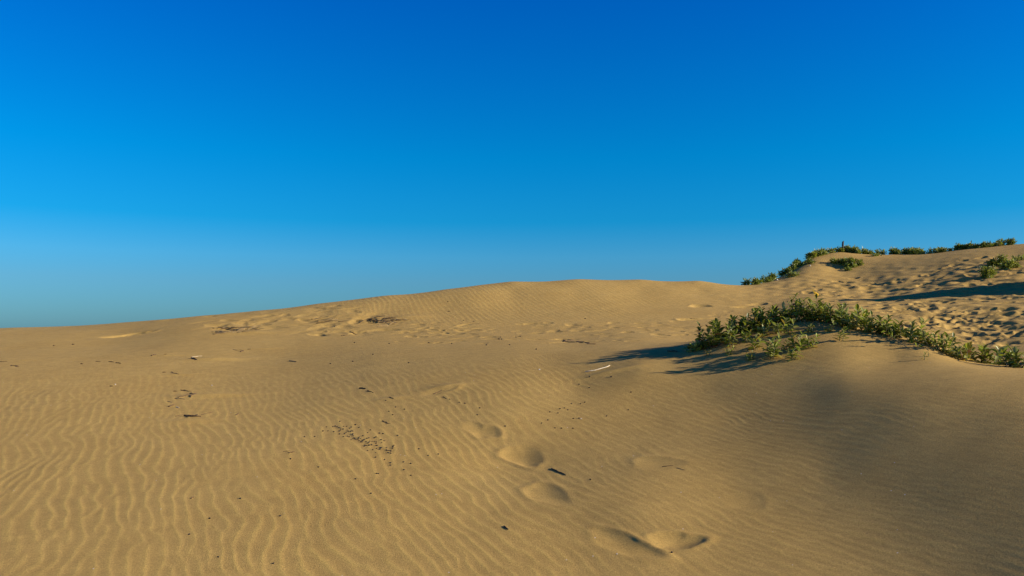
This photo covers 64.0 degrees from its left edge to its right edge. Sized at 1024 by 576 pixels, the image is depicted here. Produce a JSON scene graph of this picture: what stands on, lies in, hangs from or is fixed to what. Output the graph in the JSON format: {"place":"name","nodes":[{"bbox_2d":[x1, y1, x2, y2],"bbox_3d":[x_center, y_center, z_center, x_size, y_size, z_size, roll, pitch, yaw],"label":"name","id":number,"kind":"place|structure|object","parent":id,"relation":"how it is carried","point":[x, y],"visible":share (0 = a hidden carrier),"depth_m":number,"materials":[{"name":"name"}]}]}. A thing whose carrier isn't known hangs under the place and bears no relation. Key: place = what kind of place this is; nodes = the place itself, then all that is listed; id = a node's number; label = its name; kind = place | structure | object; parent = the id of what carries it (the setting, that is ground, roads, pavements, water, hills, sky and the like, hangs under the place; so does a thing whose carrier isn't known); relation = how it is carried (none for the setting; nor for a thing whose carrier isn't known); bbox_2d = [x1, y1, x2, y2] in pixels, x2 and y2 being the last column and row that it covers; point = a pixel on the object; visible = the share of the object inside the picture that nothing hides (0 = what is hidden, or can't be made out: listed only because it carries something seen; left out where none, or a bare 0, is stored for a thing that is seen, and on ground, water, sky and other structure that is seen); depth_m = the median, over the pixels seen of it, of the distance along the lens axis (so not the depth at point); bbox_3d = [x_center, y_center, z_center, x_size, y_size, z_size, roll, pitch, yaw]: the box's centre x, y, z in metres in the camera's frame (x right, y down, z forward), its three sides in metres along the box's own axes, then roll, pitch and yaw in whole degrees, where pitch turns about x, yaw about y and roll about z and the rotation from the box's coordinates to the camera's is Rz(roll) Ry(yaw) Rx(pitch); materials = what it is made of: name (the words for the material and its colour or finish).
{"place":"outdoors","nodes":[
{"label":"outdoors","id":0,"kind":"place"},
{"bbox_2d":[0,244,1023,575],"bbox_3d":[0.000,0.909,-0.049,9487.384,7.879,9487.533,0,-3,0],"label":"sand","id":1,"kind":"structure","parent":0,"point":[858,452],"depth_m":6.77,"materials":[{"name":"beige sand"}]},
{"bbox_2d":[683,341,705,351],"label":"dune shrub","id":2,"kind":"object","parent":1,"relation":"on","point":[695,347],"visible":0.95,"depth_m":9.32,"materials":[{"name":"green plant"}]},
{"bbox_2d":[695,336,721,348],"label":"dune shrub","id":3,"kind":"object","parent":1,"relation":"on","point":[707,341],"visible":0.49,"depth_m":9.34,"materials":[{"name":"green plant"}]},
{"bbox_2d":[694,320,723,351],"bbox_3d":[2.242,0.545,9.305,0.345,0.375,0.338,0,-3,0],"label":"dune shrub","id":4,"kind":"object","parent":1,"relation":"on","point":[712,336],"visible":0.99,"depth_m":9.25,"materials":[{"name":"green plant"}]},
{"bbox_2d":[707,318,735,347],"bbox_3d":[2.378,0.517,9.311,0.334,0.364,0.475,-1,-3,20],"label":"dune shrub","id":5,"kind":"object","parent":1,"relation":"on","point":[731,323],"visible":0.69,"depth_m":9.34,"materials":[{"name":"green plant"}]},
{"bbox_2d":[720,329,739,347],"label":"dune seedling","id":6,"kind":"object","parent":1,"relation":"on","point":[726,338],"visible":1,"depth_m":9.09,"materials":[{"name":"green plant"}]},
{"bbox_2d":[725,345,734,355],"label":"dune seedling","id":7,"kind":"object","parent":1,"relation":"on","point":[729,351],"visible":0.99,"depth_m":8.86,"materials":[{"name":"green plant"}]},
{"bbox_2d":[725,313,753,338],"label":"dune shrub","id":8,"kind":"object","parent":1,"relation":"on","point":[745,327],"visible":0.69,"depth_m":9.43,"materials":[{"name":"green plant"}]},
{"bbox_2d":[739,329,753,342],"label":"dune seedling","id":9,"kind":"object","parent":1,"relation":"on","point":[744,335],"visible":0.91,"depth_m":9.11,"materials":[{"name":"green plant"}]},
{"bbox_2d":[744,350,754,360],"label":"dune seedling","id":10,"kind":"object","parent":1,"relation":"on","point":[748,357],"visible":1,"depth_m":8.57,"materials":[{"name":"green plant"}]},
{"bbox_2d":[741,277,760,284],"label":"hill shrub","id":11,"kind":"object","parent":1,"relation":"on","point":[754,281],"visible":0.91,"depth_m":21.88,"materials":[{"name":"green plant"}]},
{"bbox_2d":[739,309,767,331],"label":"dune shrub","id":12,"kind":"object","parent":1,"relation":"on","point":[752,325],"visible":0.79,"depth_m":9.46,"materials":[{"name":"green plant"}]},
{"bbox_2d":[744,333,765,349],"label":"dune seedling","id":13,"kind":"object","parent":1,"relation":"on","point":[758,344],"visible":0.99,"depth_m":8.84,"materials":[{"name":"green plant"}]},
{"bbox_2d":[749,305,779,326],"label":"dune shrub","id":14,"kind":"object","parent":1,"relation":"on","point":[770,316],"visible":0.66,"depth_m":9.53,"materials":[{"name":"green plant"}]},
{"bbox_2d":[757,275,773,282],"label":"hill shrub","id":15,"kind":"object","parent":1,"relation":"on","point":[762,279],"visible":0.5,"depth_m":22.15,"materials":[{"name":"green plant"}]},
{"bbox_2d":[755,319,775,336],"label":"dune seedling","id":16,"kind":"object","parent":1,"relation":"on","point":[762,330],"visible":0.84,"depth_m":9.18,"materials":[{"name":"green plant"}]},
{"bbox_2d":[765,272,777,280],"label":"hill shrub","id":17,"kind":"object","parent":1,"relation":"on","point":[774,276],"visible":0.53,"depth_m":22.85,"materials":[{"name":"green plant"}]},
{"bbox_2d":[762,332,783,358],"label":"dune seedling","id":18,"kind":"object","parent":1,"relation":"on","point":[771,349],"visible":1,"depth_m":8.45,"materials":[{"name":"green plant"}]},
{"bbox_2d":[771,316,789,333],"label":"dune seedling","id":19,"kind":"object","parent":1,"relation":"on","point":[778,328],"visible":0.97,"depth_m":9.18,"materials":[{"name":"green plant"}]},
{"bbox_2d":[767,301,795,325],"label":"dune shrub","id":20,"kind":"object","parent":1,"relation":"on","point":[779,317],"visible":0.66,"depth_m":9.53,"materials":[{"name":"green plant"}]},
{"bbox_2d":[777,265,798,276],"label":"hill shrub","id":21,"kind":"object","parent":1,"relation":"on","point":[782,272],"visible":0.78,"depth_m":23.71,"materials":[{"name":"green plant"}]},
{"bbox_2d":[782,318,798,334],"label":"dune seedling","id":22,"kind":"object","parent":1,"relation":"on","point":[793,320],"visible":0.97,"depth_m":9.04,"materials":[{"name":"green plant"}]},
{"bbox_2d":[783,271,800,277],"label":"hill shrub","id":23,"kind":"object","parent":1,"relation":"on","point":[791,273],"visible":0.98,"depth_m":22.35,"materials":[{"name":"green plant"}]},
{"bbox_2d":[785,260,800,268],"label":"hill shrub","id":24,"kind":"object","parent":1,"relation":"on","point":[795,262],"visible":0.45,"depth_m":24.30,"materials":[{"name":"green plant"}]},
{"bbox_2d":[782,342,805,361],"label":"dune seedling","id":25,"kind":"object","parent":1,"relation":"on","point":[792,354],"visible":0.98,"depth_m":8.28,"materials":[{"name":"green plant"}]},
{"bbox_2d":[786,331,806,349],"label":"dune seedling","id":26,"kind":"object","parent":1,"relation":"on","point":[791,339],"visible":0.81,"depth_m":8.57,"materials":[{"name":"green plant"}]},
{"bbox_2d":[783,293,814,323],"bbox_3d":[3.330,0.234,9.480,0.394,0.379,0.368,-2,-4,38],"label":"dune shrub","id":27,"kind":"object","parent":1,"relation":"on","point":[799,308],"visible":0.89,"depth_m":9.44,"materials":[{"name":"green plant"}]},
{"bbox_2d":[796,257,815,266],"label":"hill shrub","id":28,"kind":"object","parent":1,"relation":"on","point":[809,260],"visible":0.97,"depth_m":23.80,"materials":[{"name":"green plant"}]},
{"bbox_2d":[795,251,818,262],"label":"hill shrub","id":29,"kind":"object","parent":1,"relation":"on","point":[813,254],"visible":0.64,"depth_m":24.55,"materials":[{"name":"green plant"}]},
{"bbox_2d":[805,323,814,333],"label":"dune seedling","id":30,"kind":"object","parent":1,"relation":"on","point":[809,329],"visible":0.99,"depth_m":8.99,"materials":[{"name":"green plant"}]},
{"bbox_2d":[802,333,819,347],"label":"dune seedling","id":31,"kind":"object","parent":1,"relation":"on","point":[810,342],"visible":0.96,"depth_m":8.52,"materials":[{"name":"green plant"}]},
{"bbox_2d":[799,289,828,323],"bbox_3d":[3.502,0.231,9.387,0.340,0.443,0.487,1,-3,-17],"label":"dune shrub","id":32,"kind":"object","parent":1,"relation":"on","point":[815,317],"visible":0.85,"depth_m":9.36,"materials":[{"name":"green plant"}]},
{"bbox_2d":[814,247,828,255],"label":"hill shrub","id":33,"kind":"object","parent":1,"relation":"on","point":[821,251],"visible":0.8,"depth_m":24.84,"materials":[{"name":"green plant"}]},
{"bbox_2d":[824,319,835,331],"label":"dune seedling","id":34,"kind":"object","parent":1,"relation":"on","point":[834,323],"visible":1,"depth_m":8.92,"materials":[{"name":"green plant"}]},
{"bbox_2d":[816,300,848,328],"bbox_3d":[3.650,0.300,9.278,0.407,0.326,0.386,2,-3,-29],"label":"dune shrub","id":35,"kind":"object","parent":1,"relation":"on","point":[829,315],"visible":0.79,"depth_m":9.24,"materials":[{"name":"green plant"}]},
{"bbox_2d":[829,257,840,264],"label":"hill shrub","id":36,"kind":"object","parent":1,"relation":"on","point":[835,261],"visible":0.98,"depth_m":23.62,"materials":[{"name":"green plant"}]},
{"bbox_2d":[826,247,847,252],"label":"hill shrub","id":37,"kind":"object","parent":1,"relation":"on","point":[831,250],"visible":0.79,"depth_m":25.35,"materials":[{"name":"green plant"}]},
{"bbox_2d":[835,326,849,340],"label":"dune seedling","id":38,"kind":"object","parent":1,"relation":"on","point":[843,330],"visible":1,"depth_m":8.59,"materials":[{"name":"green plant"}]},
{"bbox_2d":[826,309,861,329],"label":"dune shrub","id":39,"kind":"object","parent":1,"relation":"on","point":[838,314],"visible":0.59,"depth_m":9.14,"materials":[{"name":"green plant"}]},
{"bbox_2d":[837,244,850,252],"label":"hill shrub","id":40,"kind":"object","parent":1,"relation":"on","point":[846,248],"visible":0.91,"depth_m":25.41,"materials":[{"name":"green plant"}]},
{"bbox_2d":[841,256,849,264],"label":"hill shrub","id":41,"kind":"object","parent":1,"relation":"on","point":[843,261],"visible":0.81,"depth_m":23.49,"materials":[{"name":"green plant"}]},
{"bbox_2d":[843,256,863,267],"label":"hill shrub","id":42,"kind":"object","parent":1,"relation":"on","point":[852,262],"visible":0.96,"depth_m":23.25,"materials":[{"name":"green plant"}]},
{"bbox_2d":[848,245,862,253],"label":"hill shrub","id":43,"kind":"object","parent":1,"relation":"on","point":[856,250],"visible":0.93,"depth_m":25.23,"materials":[{"name":"green plant"}]},
{"bbox_2d":[841,304,870,330],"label":"dune shrub","id":44,"kind":"object","parent":1,"relation":"on","point":[847,322],"visible":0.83,"depth_m":8.99,"materials":[{"name":"green plant"}]},
{"bbox_2d":[861,247,873,254],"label":"hill shrub","id":45,"kind":"object","parent":1,"relation":"on","point":[866,251],"visible":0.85,"depth_m":25.14,"materials":[{"name":"green plant"}]},
{"bbox_2d":[858,310,888,334],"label":"dune shrub","id":46,"kind":"object","parent":1,"relation":"on","point":[868,324],"visible":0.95,"depth_m":8.87,"materials":[{"name":"green plant"}]},
{"bbox_2d":[874,248,886,254],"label":"hill shrub","id":47,"kind":"object","parent":1,"relation":"on","point":[883,252],"visible":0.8,"depth_m":25.17,"materials":[{"name":"green plant"}]},
{"bbox_2d":[868,314,899,335],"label":"dune shrub","id":48,"kind":"object","parent":1,"relation":"on","point":[883,329],"visible":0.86,"depth_m":8.82,"materials":[{"name":"green plant"}]},
{"bbox_2d":[888,246,903,254],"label":"hill shrub","id":49,"kind":"object","parent":1,"relation":"on","point":[892,250],"visible":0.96,"depth_m":24.98,"materials":[{"name":"green plant"}]},
{"bbox_2d":[885,318,907,338],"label":"dune shrub","id":50,"kind":"object","parent":1,"relation":"on","point":[897,331],"visible":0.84,"depth_m":8.70,"materials":[{"name":"green plant"}]},
{"bbox_2d":[888,333,922,347],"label":"dune seedling","id":51,"kind":"object","parent":1,"relation":"on","point":[901,343],"visible":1,"depth_m":8.26,"materials":[{"name":"green plant"}]},
{"bbox_2d":[901,247,917,253],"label":"hill shrub","id":52,"kind":"object","parent":1,"relation":"on","point":[906,250],"visible":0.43,"depth_m":24.93,"materials":[{"name":"green plant"}]},
{"bbox_2d":[897,317,928,343],"bbox_3d":[4.188,0.458,8.553,0.310,0.307,0.367,-1,-3,26],"label":"dune shrub","id":53,"kind":"object","parent":1,"relation":"on","point":[912,336],"visible":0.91,"depth_m":8.49,"materials":[{"name":"green plant"}]},
{"bbox_2d":[908,247,920,253],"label":"hill shrub","id":54,"kind":"object","parent":1,"relation":"on","point":[914,251],"visible":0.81,"depth_m":24.61,"materials":[{"name":"green plant"}]},
{"bbox_2d":[917,330,944,351],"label":"dune shrub","id":55,"kind":"object","parent":1,"relation":"on","point":[927,340],"visible":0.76,"depth_m":8.39,"materials":[{"name":"green plant"}]},
{"bbox_2d":[918,247,953,253],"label":"hill shrub","id":56,"kind":"object","parent":1,"relation":"on","point":[935,250],"visible":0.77,"depth_m":24.11,"materials":[{"name":"green plant"}]},
{"bbox_2d":[918,329,960,353],"bbox_3d":[4.345,0.549,8.232,0.320,0.274,0.354,2,-4,-30],"label":"dune shrub","id":57,"kind":"object","parent":1,"relation":"on","point":[944,346],"visible":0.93,"depth_m":8.22,"materials":[{"name":"green plant"}]},
{"bbox_2d":[953,242,966,250],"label":"hill shrub","id":58,"kind":"object","parent":1,"relation":"on","point":[957,246],"visible":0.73,"depth_m":24.00,"materials":[{"name":"green plant"}]},
{"bbox_2d":[946,341,977,361],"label":"dune shrub","id":59,"kind":"object","parent":1,"relation":"on","point":[959,353],"visible":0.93,"depth_m":8.04,"materials":[{"name":"green plant"}]},
{"bbox_2d":[952,339,991,363],"bbox_3d":[4.681,0.643,8.291,0.324,0.263,0.316,3,-4,-42],"label":"dune shrub","id":60,"kind":"object","parent":1,"relation":"on","point":[981,355],"visible":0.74,"depth_m":8.25,"materials":[{"name":"green plant"}]},
{"bbox_2d":[966,240,996,248],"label":"hill shrub","id":61,"kind":"object","parent":1,"relation":"on","point":[983,244],"visible":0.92,"depth_m":23.54,"materials":[{"name":"green plant"}]},
{"bbox_2d":[977,264,997,278],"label":"hill shrub","id":62,"kind":"object","parent":1,"relation":"on","point":[990,272],"visible":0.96,"depth_m":18.60,"materials":[{"name":"green plant"}]},
{"bbox_2d":[976,346,1007,364],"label":"dune shrub","id":63,"kind":"object","parent":1,"relation":"on","point":[996,357],"visible":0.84,"depth_m":8.15,"materials":[{"name":"green plant"}]},
{"bbox_2d":[986,254,1007,266],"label":"hill shrub","id":64,"kind":"object","parent":1,"relation":"on","point":[995,261],"visible":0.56,"depth_m":19.95,"materials":[{"name":"green plant"}]},
{"bbox_2d":[995,238,1013,245],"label":"hill shrub","id":65,"kind":"object","parent":1,"relation":"on","point":[1000,242],"visible":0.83,"depth_m":23.58,"materials":[{"name":"green plant"}]},
{"bbox_2d":[996,344,1020,366],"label":"dune shrub","id":66,"kind":"object","parent":1,"relation":"on","point":[1001,362],"visible":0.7,"depth_m":7.78,"materials":[{"name":"green plant"}]},
{"bbox_2d":[997,258,1021,269],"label":"hill shrub","id":67,"kind":"object","parent":1,"relation":"on","point":[1009,264],"visible":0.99,"depth_m":19.38,"materials":[{"name":"green plant"}]},
{"bbox_2d":[1006,237,1016,244],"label":"hill shrub","id":68,"kind":"object","parent":1,"relation":"on","point":[1010,240],"visible":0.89,"depth_m":23.56,"materials":[{"name":"green plant"}]},
{"bbox_2d":[1004,346,1023,367],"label":"dune shrub","id":69,"kind":"object","parent":1,"relation":"on","point":[1017,358],"visible":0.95,"depth_m":7.64,"materials":[{"name":"green plant"}]},
{"bbox_2d":[1011,254,1023,260],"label":"hill shrub","id":70,"kind":"object","parent":1,"relation":"on","point":[1018,257],"visible":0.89,"depth_m":20.44,"materials":[{"name":"green plant"}]},
{"bbox_2d":[0,0,1023,327],"label":"sky","id":71,"kind":"structure","parent":0,"point":[160,159],"materials":[{"name":"blue"}]}
]}

